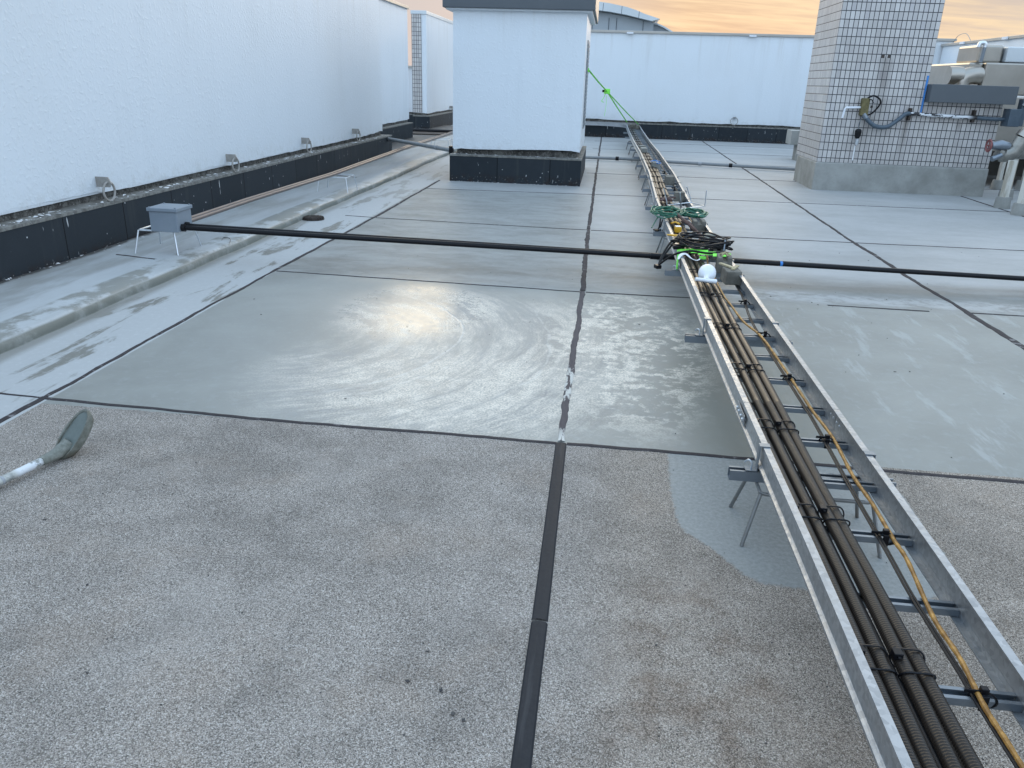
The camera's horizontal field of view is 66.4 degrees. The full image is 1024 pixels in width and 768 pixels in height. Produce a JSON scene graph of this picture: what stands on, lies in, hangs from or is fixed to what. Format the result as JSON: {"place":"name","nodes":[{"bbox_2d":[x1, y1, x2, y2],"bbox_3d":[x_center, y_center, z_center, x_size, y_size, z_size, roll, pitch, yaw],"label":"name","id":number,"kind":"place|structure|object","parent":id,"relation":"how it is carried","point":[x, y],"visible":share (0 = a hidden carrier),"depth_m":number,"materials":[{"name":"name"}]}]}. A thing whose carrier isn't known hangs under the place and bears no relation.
{"place":"outdoors","nodes":[
{"label":"outdoors","id":0,"kind":"place"},
{"bbox_2d":[0,125,1023,767],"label":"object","id":1,"kind":"structure","parent":0,"point":[370,595],"depth_m":3.29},
{"bbox_2d":[0,392,39,397],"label":"expansion joint","id":2,"kind":"object","parent":1,"relation":"on","point":[20,395],"visible":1,"depth_m":4.05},
{"bbox_2d":[0,396,46,422],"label":"expansion joint","id":3,"kind":"object","parent":1,"relation":"on","point":[19,410],"visible":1,"depth_m":3.89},
{"bbox_2d":[0,409,93,485],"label":"mortar ladle","id":4,"kind":"object","parent":1,"relation":"on","point":[74,435],"visible":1,"depth_m":3.40,"materials":[{"name":"paint"}]},
{"bbox_2d":[44,397,259,419],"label":"expansion joint","id":5,"kind":"object","parent":1,"relation":"on","point":[156,408],"visible":1,"depth_m":3.94,"materials":[{"name":"rubber"}]},
{"bbox_2d":[44,270,275,396],"bbox_3d":[-2.238,-0.461,5.413,0.048,0.005,2.950,4,21,6],"label":"expansion joint","id":6,"kind":"object","parent":1,"relation":"on","point":[124,353],"visible":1,"depth_m":4.92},
{"bbox_2d":[0,125,456,353],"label":"raised walkway","id":7,"kind":"structure","parent":1,"relation":"on","point":[36,304],"depth_m":6.80,"materials":[{"name":"concrete"}]},
{"bbox_2d":[135,225,201,255],"bbox_3d":[-3.109,-1.314,7.063,0.414,0.212,0.434,4,21,6],"label":"wire stool","id":8,"kind":"object","parent":7,"relation":"on","point":[142,229],"visible":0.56,"depth_m":6.90,"materials":[{"name":"metal"}]},
{"bbox_2d":[146,202,191,232],"bbox_3d":[-2.995,-1.462,6.866,0.275,0.213,0.281,4,21,6],"label":"junction box","id":9,"kind":"object","parent":8,"relation":"on","point":[167,217],"visible":0.98,"depth_m":6.76,"materials":[{"name":"metal"}]},
{"bbox_2d":[0,0,391,281],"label":"parapet wall","id":10,"kind":"structure","parent":7,"relation":"on","point":[129,98],"depth_m":8.09,"materials":[{"name":"paint"}]},
{"bbox_2d":[95,176,115,201],"bbox_3d":[-3.715,-1.786,7.164,0.169,0.221,0.155,16,26,33],"label":"anchor ring","id":11,"kind":"object","parent":10,"relation":"attached to","point":[103,182],"visible":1,"depth_m":7.12,"materials":[{"name":"metal"}]},
{"bbox_2d":[226,154,239,171],"bbox_3d":[-3.415,-2.703,9.589,0.169,0.221,0.155,16,26,33],"label":"anchor ring","id":12,"kind":"object","parent":10,"relation":"attached to","point":[232,158],"visible":1,"depth_m":9.54,"materials":[{"name":"metal"}]},
{"bbox_2d":[301,138,311,152],"bbox_3d":[-3.123,-3.639,11.922,0.169,0.221,0.155,16,26,33],"label":"anchor ring","id":13,"kind":"object","parent":10,"relation":"attached to","point":[306,141],"visible":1,"depth_m":11.87,"materials":[{"name":"metal"}]},
{"bbox_2d":[387,137,453,153],"bbox_3d":[-2.096,-4.745,15.269,0.115,0.205,4.999,-9,24,-25],"label":"grey pipe","id":14,"kind":"object","parent":10,"relation":"attached to","point":[449,149],"visible":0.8,"depth_m":14.29,"materials":[{"name":"black plastic"}]},
{"bbox_2d":[191,131,452,217],"bbox_3d":[-2.023,-4.896,15.991,0.123,0.059,19.321,4,21,5],"label":"metal pipe","id":15,"kind":"object","parent":7,"relation":"on","point":[220,207],"visible":0.42,"depth_m":9.60,"materials":[{"name":"metal"}]},
{"bbox_2d":[192,132,452,221],"bbox_3d":[-1.954,-4.891,15.985,0.123,0.059,19.321,4,21,5],"label":"metal pipe","id":16,"kind":"object","parent":7,"relation":"on","point":[206,215],"visible":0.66,"depth_m":9.42,"materials":[{"name":"metal"}]},
{"bbox_2d":[317,174,357,192],"bbox_3d":[-2.459,-2.828,11.006,0.452,0.212,0.451,4,21,6],"label":"wire stool","id":17,"kind":"object","parent":7,"relation":"on","point":[341,177],"visible":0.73,"depth_m":10.85,"materials":[{"name":"metal"}]},
{"bbox_2d":[379,0,412,142],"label":"parapet wall","id":18,"kind":"structure","parent":7,"relation":"on","point":[393,27],"depth_m":19.36,"materials":[{"name":"paint"}]},
{"bbox_2d":[413,131,445,134],"bbox_3d":[-2.585,-7.248,22.610,1.300,0.028,0.900,2,21,0],"label":"metal pipe","id":19,"kind":"object","parent":7,"relation":"on","point":[427,133],"visible":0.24,"depth_m":22.42,"materials":[{"name":"metal"}]},
{"bbox_2d":[413,128,452,132],"bbox_3d":[-2.990,-7.580,23.364,6.529,0.115,0.143,6,22,10],"label":"black pipe","id":20,"kind":"object","parent":7,"relation":"on","point":[429,130],"depth_m":23.22,"materials":[{"name":"plastic"}]},
{"bbox_2d":[302,215,323,220],"bbox_3d":[-2.342,-1.961,9.211,0.260,0.042,0.260,4,21,6],"label":"roof drain","id":21,"kind":"object","parent":1,"relation":"on","point":[313,218],"visible":1,"depth_m":9.14,"materials":[{"name":"metal"}]},
{"bbox_2d":[274,217,375,269],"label":"expansion joint","id":22,"kind":"object","parent":1,"relation":"on","point":[299,257],"visible":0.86,"depth_m":7.62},
{"bbox_2d":[374,180,439,216],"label":"expansion joint","id":23,"kind":"object","parent":1,"relation":"on","point":[386,210],"visible":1,"depth_m":10.72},
{"bbox_2d":[259,418,555,443],"bbox_3d":[-0.518,0.225,3.788,1.470,0.005,0.034,4,21,6],"label":"expansion joint","id":24,"kind":"object","parent":1,"relation":"on","point":[411,431],"visible":1,"depth_m":3.78,"materials":[{"name":"rubber"}]},
{"bbox_2d":[408,66,414,121],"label":"wall","id":25,"kind":"structure","parent":1,"relation":"on","point":[411,114],"depth_m":25.64,"materials":[{"name":"paint"}]},
{"bbox_2d":[280,271,579,291],"bbox_3d":[-0.740,-0.868,6.581,2.623,0.004,0.029,5,21,8],"label":"expansion joint","id":26,"kind":"object","parent":1,"relation":"on","point":[431,281],"visible":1,"depth_m":6.57,"materials":[{"name":"rubber"}]},
{"bbox_2d":[410,10,452,128],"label":"end wall","id":27,"kind":"structure","parent":1,"relation":"on","point":[432,64],"depth_m":25.22,"materials":[{"name":"paint"}]},
{"bbox_2d":[376,217,583,229],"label":"expansion joint","id":28,"kind":"object","parent":1,"relation":"on","point":[487,224],"visible":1,"depth_m":9.26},
{"bbox_2d":[426,188,591,194],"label":"expansion joint","id":29,"kind":"object","parent":1,"relation":"on","point":[507,191],"visible":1,"depth_m":12.01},
{"bbox_2d":[4,256,1023,767],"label":"floor","id":30,"kind":"structure","parent":1,"relation":"on","point":[422,642],"depth_m":2.39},
{"bbox_2d":[442,0,598,185],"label":"vent shaft","id":31,"kind":"object","parent":1,"relation":"on","point":[520,77],"visible":0.99,"depth_m":12.56,"materials":[{"name":"paint"}]},
{"bbox_2d":[588,68,637,123],"bbox_3d":[2.351,-6.550,18.244,0.350,1.338,9.692,7,22,13],"label":"tension strap","id":32,"kind":"object","parent":31,"relation":"attached to","point":[606,91],"visible":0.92,"depth_m":16.76,"materials":[{"name":"green fabric"}]},
{"bbox_2d":[510,620,547,767],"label":"expansion joint","id":33,"kind":"object","parent":1,"relation":"on","point":[523,748],"visible":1,"depth_m":2.16,"materials":[{"name":"rubber"}]},
{"bbox_2d":[532,442,566,620],"bbox_3d":[0.160,0.513,3.093,0.053,0.010,1.315,4,21,5],"label":"expansion joint","id":34,"kind":"object","parent":1,"relation":"on","point":[541,605],"visible":1,"depth_m":2.92,"materials":[{"name":"rubber"}]},
{"bbox_2d":[558,291,584,440],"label":"expansion joint","id":35,"kind":"object","parent":1,"relation":"on","point":[566,396],"visible":1,"depth_m":4.59,"materials":[{"name":"rubber"}]},
{"bbox_2d":[580,230,589,290],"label":"expansion joint","id":36,"kind":"object","parent":1,"relation":"on","point":[584,270],"visible":0.89,"depth_m":7.31,"materials":[{"name":"rubber"}]},
{"bbox_2d":[587,137,601,228],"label":"expansion joint","id":37,"kind":"object","parent":1,"relation":"on","point":[591,209],"visible":0.95,"depth_m":11.95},
{"bbox_2d":[184,222,1014,280],"bbox_3d":[3.029,-1.017,6.832,11.820,0.389,0.066,2,21,1],"label":"black pipe","id":38,"kind":"object","parent":1,"relation":"on","point":[207,225],"visible":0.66,"depth_m":6.85,"materials":[{"name":"plastic"}]},
{"bbox_2d":[180,224,1023,280],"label":"black pipe","id":39,"kind":"object","parent":1,"relation":"on","point":[185,228],"visible":0.98,"depth_m":6.78,"materials":[{"name":"plastic"}]},
{"bbox_2d":[586,292,689,297],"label":"expansion joint","id":40,"kind":"object","parent":1,"relation":"on","point":[637,294],"visible":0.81,"depth_m":6.35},
{"bbox_2d":[655,237,709,262],"bbox_3d":[1.691,-1.346,7.731,0.514,0.209,0.304,4,21,6],"label":"wire stool","id":41,"kind":"object","parent":1,"relation":"on","point":[664,238],"visible":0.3,"depth_m":7.64,"materials":[{"name":"metal"}]},
{"bbox_2d":[586,156,794,170],"bbox_3d":[4.475,-4.631,16.520,6.027,0.086,0.276,8,22,15],"label":"grey pipe","id":42,"kind":"object","parent":1,"relation":"on","point":[698,163],"visible":0.72,"depth_m":16.54,"materials":[{"name":"black plastic"}]},
{"bbox_2d":[585,30,956,143],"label":"back wall","id":43,"kind":"structure","parent":1,"relation":"on","point":[696,86],"depth_m":23.96,"materials":[{"name":"paint"}]},
{"bbox_2d":[702,141,853,241],"bbox_3d":[4.904,-4.627,16.704,0.062,0.005,17.000,4,21,6],"label":"expansion joint","id":44,"kind":"object","parent":1,"relation":"on","point":[831,227],"visible":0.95,"depth_m":11.68,"materials":[{"name":"rubber"}]},
{"bbox_2d":[567,442,1023,483],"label":"expansion joint","id":45,"kind":"object","parent":1,"relation":"on","point":[816,464],"visible":0.74,"depth_m":3.61,"materials":[{"name":"rubber"}]},
{"bbox_2d":[595,194,1003,211],"bbox_3d":[6.050,-2.613,11.617,9.592,0.004,0.041,4,21,4],"label":"expansion joint","id":46,"kind":"object","parent":1,"relation":"on","point":[812,203],"visible":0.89,"depth_m":11.72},
{"bbox_2d":[585,121,1023,767],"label":"cable ladder","id":47,"kind":"object","parent":1,"relation":"on","point":[987,643],"visible":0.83,"depth_m":2.41,"materials":[{"name":"metal"}]},
{"bbox_2d":[664,175,674,184],"bbox_3d":[2.240,-2.898,11.119,0.139,0.120,0.200,4,21,6],"label":"weight block","id":48,"kind":"object","parent":47,"relation":"on","point":[669,179],"depth_m":11.03,"materials":[{"name":"concrete"}]},
{"bbox_2d":[653,231,693,236],"bbox_3d":[1.692,-1.462,7.686,0.605,0.041,0.041,4,21,6],"label":"support strut","id":49,"kind":"object","parent":47,"relation":"attached to","point":[662,234],"visible":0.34,"depth_m":7.69,"materials":[{"name":"metal"}]},
{"bbox_2d":[673,191,684,201],"bbox_3d":[2.047,-2.296,9.568,0.129,0.110,0.150,4,21,6],"label":"weight block","id":50,"kind":"object","parent":47,"relation":"on","point":[677,196],"depth_m":9.50,"materials":[{"name":"concrete"}]},
{"bbox_2d":[650,206,708,227],"bbox_3d":[1.687,-1.685,7.888,0.587,0.136,0.719,4,21,6],"label":"hose coil","id":51,"kind":"object","parent":47,"relation":"on","point":[656,210],"visible":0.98,"depth_m":7.86,"materials":[{"name":"rubber"}]},
{"bbox_2d":[663,186,706,208],"bbox_3d":[1.882,-2.017,8.479,0.615,0.192,0.339,-15,27,-36],"label":"wire stool","id":52,"kind":"object","parent":47,"relation":"on","point":[680,203],"visible":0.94,"depth_m":8.54,"materials":[{"name":"metal"}]},
{"bbox_2d":[654,231,733,268],"bbox_3d":[1.524,-1.086,6.403,0.538,0.243,0.636,13,24,27],"label":"cable coil","id":53,"kind":"object","parent":47,"relation":"on","point":[714,242],"visible":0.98,"depth_m":6.32,"materials":[{"name":"black rubber"}]},
{"bbox_2d":[672,245,725,268],"bbox_3d":[1.497,-0.998,6.223,0.417,0.162,0.392,4,21,6],"label":"ratchet strap","id":54,"kind":"object","parent":47,"relation":"on","point":[679,248],"visible":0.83,"depth_m":6.21,"materials":[{"name":"green fabric"}]},
{"bbox_2d":[692,218,705,231],"bbox_3d":[1.822,-1.548,7.635,0.120,0.105,0.180,4,21,6],"label":"weight block","id":55,"kind":"object","parent":47,"relation":"on","point":[699,226],"depth_m":7.55,"materials":[{"name":"concrete"}]},
{"bbox_2d":[665,269,743,277],"bbox_3d":[1.501,-0.855,6.110,0.605,0.041,0.041,4,21,6],"label":"support strut","id":56,"kind":"object","parent":47,"relation":"attached to","point":[668,272],"visible":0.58,"depth_m":6.11,"materials":[{"name":"metal"}]},
{"bbox_2d":[709,248,725,259],"bbox_3d":[1.685,-1.084,6.423,0.105,0.110,0.170,4,21,6],"label":"weight block","id":57,"kind":"object","parent":47,"relation":"on","point":[712,257],"depth_m":6.36,"materials":[{"name":"concrete"}]},
{"bbox_2d":[715,253,732,272],"bbox_3d":[1.621,-0.924,5.991,0.105,0.120,0.180,5,21,8],"label":"weight block","id":58,"kind":"object","parent":47,"relation":"on","point":[728,260],"depth_m":5.92,"materials":[{"name":"concrete"}]},
{"bbox_2d":[720,266,741,284],"bbox_3d":[1.587,-0.785,5.660,0.119,0.100,0.180,2,21,1],"label":"weight block","id":59,"kind":"object","parent":47,"relation":"on","point":[728,276],"depth_m":5.59,"materials":[{"name":"concrete"}]},
{"bbox_2d":[719,262,738,269],"bbox_3d":[1.603,-0.858,5.696,0.113,0.012,0.205,-4,22,-14],"label":"wood offcut","id":60,"kind":"object","parent":59,"relation":"on","point":[730,266],"visible":1,"depth_m":5.68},
{"bbox_2d":[684,334,792,347],"bbox_3d":[1.310,-0.248,4.534,0.605,0.041,0.041,4,21,6],"label":"support strut","id":61,"kind":"object","parent":47,"relation":"attached to","point":[690,338],"visible":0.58,"depth_m":4.53,"materials":[{"name":"metal"}]},
{"bbox_2d":[628,127,922,767],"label":"corrugated conduit","id":62,"kind":"object","parent":47,"relation":"on","point":[912,754],"visible":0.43,"depth_m":2.15,"materials":[{"name":"plastic"}]},
{"bbox_2d":[795,502,821,521],"bbox_3d":[0.961,0.430,2.561,0.088,0.054,0.090,4,21,6],"label":"cable tie","id":63,"kind":"object","parent":62,"relation":"attached to","point":[797,504],"visible":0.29,"depth_m":2.57,"materials":[{"name":"black plastic"}]},
{"bbox_2d":[859,644,896,675],"bbox_3d":[0.882,0.681,1.908,0.088,0.054,0.090,4,21,6],"label":"cable tie","id":64,"kind":"object","parent":62,"relation":"attached to","point":[879,646],"visible":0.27,"depth_m":1.91,"materials":[{"name":"black plastic"}]},
{"bbox_2d":[629,127,938,767],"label":"corrugated conduit","id":65,"kind":"object","parent":47,"relation":"on","point":[915,735],"visible":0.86,"depth_m":2.26,"materials":[{"name":"plastic"}]},
{"bbox_2d":[631,128,962,767],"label":"corrugated conduit","id":66,"kind":"object","parent":47,"relation":"on","point":[935,730],"visible":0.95,"depth_m":2.22,"materials":[{"name":"plastic"}]},
{"bbox_2d":[659,197,675,201],"bbox_3d":[1.789,-2.148,9.071,0.165,0.046,0.303,11,23,23],"label":"brown rag","id":67,"kind":"object","parent":66,"relation":"on","point":[669,199],"visible":0.98,"depth_m":9.01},
{"bbox_2d":[676,212,700,233],"bbox_3d":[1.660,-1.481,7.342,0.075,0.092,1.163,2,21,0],"label":"work glove","id":68,"kind":"object","parent":66,"relation":"on","point":[689,224],"visible":0.74,"depth_m":7.37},
{"bbox_2d":[695,264,716,283],"bbox_3d":[1.330,-0.752,5.383,0.161,0.124,0.245,4,21,6],"label":"hard hat","id":69,"kind":"object","parent":66,"relation":"on","point":[706,273],"visible":1,"depth_m":5.35,"materials":[{"name":"plastic"}]},
{"bbox_2d":[745,363,764,375],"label":"cable tie","id":70,"kind":"object","parent":66,"relation":"attached to","point":[748,365],"visible":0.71,"depth_m":3.86,"materials":[{"name":"black plastic"}]},
{"bbox_2d":[774,419,798,435],"bbox_3d":[1.125,0.185,3.205,0.088,0.054,0.090,4,21,6],"label":"cable tie","id":71,"kind":"object","parent":66,"relation":"attached to","point":[778,422],"visible":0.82,"depth_m":3.21,"materials":[{"name":"black plastic"}]},
{"bbox_2d":[633,134,942,767],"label":"black cable","id":72,"kind":"object","parent":66,"relation":"on","point":[932,749],"visible":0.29,"depth_m":2.03,"materials":[{"name":"rubber"}]},
{"bbox_2d":[817,504,850,526],"bbox_3d":[1.050,0.436,2.552,0.088,0.054,0.090,4,21,6],"label":"cable tie","id":73,"kind":"object","parent":66,"relation":"attached to","point":[822,508],"visible":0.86,"depth_m":2.56,"materials":[{"name":"black plastic"}]},
{"bbox_2d":[889,647,936,679],"bbox_3d":[0.972,0.687,1.900,0.088,0.054,0.090,4,21,6],"label":"cable tie","id":74,"kind":"object","parent":66,"relation":"attached to","point":[896,653],"visible":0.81,"depth_m":1.91,"materials":[{"name":"black plastic"}]},
{"bbox_2d":[632,128,983,767],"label":"corrugated conduit","id":75,"kind":"object","parent":47,"relation":"on","point":[965,752],"visible":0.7,"depth_m":2.15,"materials":[{"name":"plastic"}]},
{"bbox_2d":[727,466,896,486],"bbox_3d":[1.128,0.360,2.956,0.605,0.041,0.041,4,21,6],"label":"support strut","id":76,"kind":"object","parent":47,"relation":"attached to","point":[737,473],"visible":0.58,"depth_m":2.96,"materials":[{"name":"metal"}]},
{"bbox_2d":[816,434,833,448],"bbox_3d":[1.263,0.231,3.152,0.076,0.056,0.030,4,21,6],"label":"cable tie","id":77,"kind":"object","parent":47,"relation":"attached to","point":[827,437],"visible":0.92,"depth_m":3.14,"materials":[{"name":"black plastic"}]},
{"bbox_2d":[642,135,1012,756],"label":"black cable","id":78,"kind":"object","parent":47,"relation":"on","point":[920,607],"visible":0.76,"depth_m":2.46,"materials":[{"name":"rubber"}]},
{"bbox_2d":[641,134,1018,767],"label":"black cable","id":79,"kind":"object","parent":47,"relation":"on","point":[1002,744],"visible":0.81,"depth_m":2.23,"materials":[{"name":"rubber"}]},
{"bbox_2d":[688,217,1023,767],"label":"orange cable","id":80,"kind":"object","parent":47,"relation":"on","point":[988,713],"visible":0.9,"depth_m":2.25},
{"bbox_2d":[871,528,895,546],"bbox_3d":[1.180,0.488,2.485,0.076,0.056,0.030,4,21,6],"label":"cable tie","id":81,"kind":"object","parent":47,"relation":"attached to","point":[886,533],"visible":0.83,"depth_m":2.48,"materials":[{"name":"black plastic"}]},
{"bbox_2d":[964,685,997,710],"bbox_3d":[1.099,0.738,1.836,0.076,0.056,0.030,4,21,6],"label":"cable tie","id":82,"kind":"object","parent":47,"relation":"attached to","point":[983,690],"visible":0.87,"depth_m":1.83,"materials":[{"name":"black plastic"}]},
{"bbox_2d":[729,481,881,558],"bbox_3d":[1.127,0.476,3.001,0.514,0.209,0.304,4,21,6],"label":"wire stool","id":83,"kind":"object","parent":1,"relation":"on","point":[755,507],"visible":0.51,"depth_m":2.90,"materials":[{"name":"metal"}]},
{"bbox_2d":[591,230,1023,250],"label":"expansion joint","id":84,"kind":"object","parent":1,"relation":"on","point":[828,241],"visible":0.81,"depth_m":8.84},
{"bbox_2d":[598,173,1019,190],"bbox_3d":[6.287,-3.682,14.385,9.801,0.004,0.048,4,21,5],"label":"expansion joint","id":85,"kind":"object","parent":1,"relation":"on","point":[769,180],"visible":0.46,"depth_m":14.57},
{"bbox_2d":[828,305,929,311],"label":"expansion joint","id":86,"kind":"object","parent":1,"relation":"on","point":[881,308],"visible":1,"depth_m":6.18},
{"bbox_2d":[793,0,1018,196],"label":"tiled pillar","id":87,"kind":"structure","parent":1,"relation":"on","point":[883,50],"depth_m":12.93,"materials":[{"name":"tile"}]},
{"bbox_2d":[841,95,881,117],"bbox_3d":[5.746,-4.558,12.858,0.574,0.375,0.136,4,21,6],"label":"wall box","id":88,"kind":"object","parent":87,"relation":"attached to","point":[863,107],"visible":1,"depth_m":12.83,"materials":[{"name":"beige plastic"}]},
{"bbox_2d":[852,118,861,159],"bbox_3d":[5.752,-4.096,13.039,0.110,0.722,0.108,-12,25,-32],"label":"hanging plug","id":89,"kind":"object","parent":88,"relation":"hanging from","point":[858,131],"visible":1,"depth_m":13.00,"materials":[{"name":"plastic"}]},
{"bbox_2d":[862,111,910,129],"bbox_3d":[6.137,-4.343,12.873,0.767,0.296,0.107,4,21,6],"label":"flexible conduit","id":90,"kind":"object","parent":88,"relation":"attached to","point":[882,127],"visible":1,"depth_m":12.86,"materials":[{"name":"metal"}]},
{"bbox_2d":[920,76,928,112],"bbox_3d":[6.721,-4.714,12.749,0.025,0.580,0.011,4,21,6],"label":"masking tape","id":91,"kind":"object","parent":87,"relation":"attached to","point":[924,94],"visible":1,"depth_m":12.74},
{"bbox_2d":[906,108,1004,122],"bbox_3d":[7.305,-4.370,12.752,1.621,0.190,0.108,4,21,6],"label":"flaking pipe","id":92,"kind":"object","parent":87,"relation":"attached to","point":[973,117],"visible":0.94,"depth_m":12.73,"materials":[{"name":"metal"}]},
{"bbox_2d":[1000,98,1023,126],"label":"control panel","id":93,"kind":"object","parent":87,"relation":"attached to","point":[1014,117],"visible":1,"depth_m":12.54,"materials":[{"name":"metal"}]},
{"bbox_2d":[853,242,970,312],"bbox_3d":[3.714,-1.079,7.484,0.080,0.005,2.900,4,21,5],"label":"expansion joint","id":94,"kind":"object","parent":1,"relation":"on","point":[916,282],"visible":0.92,"depth_m":7.06,"materials":[{"name":"rubber"}]},
{"bbox_2d":[940,33,1023,96],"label":"side wall","id":95,"kind":"structure","parent":1,"relation":"on","point":[949,54],"depth_m":21.07,"materials":[{"name":"paint"}]},
{"bbox_2d":[964,312,1023,349],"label":"expansion joint","id":96,"kind":"object","parent":1,"relation":"on","point":[1001,333],"visible":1,"depth_m":5.69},
{"bbox_2d":[971,312,1023,316],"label":"expansion joint","id":97,"kind":"object","parent":1,"relation":"on","point":[997,314],"visible":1,"depth_m":6.11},
{"bbox_2d":[990,162,1005,189],"bbox_3d":[8.843,-3.829,14.149,0.224,0.600,0.224,4,21,6],"label":"timber post","id":98,"kind":"object","parent":1,"relation":"on","point":[996,183],"visible":0.71,"depth_m":14.14,"materials":[{"name":"paint"}]},
{"bbox_2d":[985,160,1023,175],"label":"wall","id":99,"kind":"structure","parent":1,"relation":"on","point":[993,167],"depth_m":16.67,"materials":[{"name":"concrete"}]},
{"bbox_2d":[993,160,1017,208],"bbox_3d":[7.457,-3.005,11.780,0.224,0.700,0.224,4,21,6],"label":"timber post","id":100,"kind":"object","parent":1,"relation":"on","point":[1003,200],"visible":1,"depth_m":11.77,"materials":[{"name":"paint"}]},
{"bbox_2d":[998,159,1018,199],"bbox_3d":[8.149,-3.493,12.747,0.224,0.950,0.224,4,21,6],"label":"timber post","id":101,"kind":"object","parent":1,"relation":"on","point":[1011,193],"visible":0.21,"depth_m":12.79,"materials":[{"name":"paint"}]},
{"bbox_2d":[1010,177,1023,215],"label":"timber post","id":102,"kind":"object","parent":1,"relation":"on","point":[1017,209],"visible":1,"depth_m":11.16,"materials":[{"name":"paint"}]},
{"bbox_2d":[394,0,1023,65],"label":"sky","id":103,"kind":"structure","parent":0,"point":[980,19],"materials":[{"name":"orange"}]},
{"bbox_2d":[785,129,799,160],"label":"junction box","id":104,"kind":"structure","parent":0,"point":[792,137],"depth_m":18.54,"materials":[{"name":"metal"}]},
{"bbox_2d":[985,126,1023,161],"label":"lagged pipe","id":105,"kind":"object","parent":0,"point":[1005,151],"visible":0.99,"depth_m":11.75,"materials":[{"name":"silver metal"}]},
{"bbox_2d":[991,97,1023,159],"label":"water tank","id":106,"kind":"object","parent":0,"point":[1004,133],"depth_m":14.26,"materials":[{"name":"metal"}]},
{"bbox_2d":[928,41,1023,95],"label":"stainless duct","id":107,"kind":"object","parent":106,"relation":"on","point":[982,63],"visible":0.73,"depth_m":14.86,"materials":[{"name":"metal"}]},
{"bbox_2d":[1014,171,1023,189],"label":"timber post","id":108,"kind":"object","parent":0,"point":[1018,184],"visible":0.57,"depth_m":14.23,"materials":[{"name":"paint"}]},
{"label":"ground","id":109,"kind":"structure","parent":0,"visible":0},
{"bbox_2d":[591,2,672,31],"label":"curved roof hall","id":110,"kind":"structure","parent":109,"relation":"on","point":[614,17],"depth_m":50.29,"materials":[{"name":"metal"}]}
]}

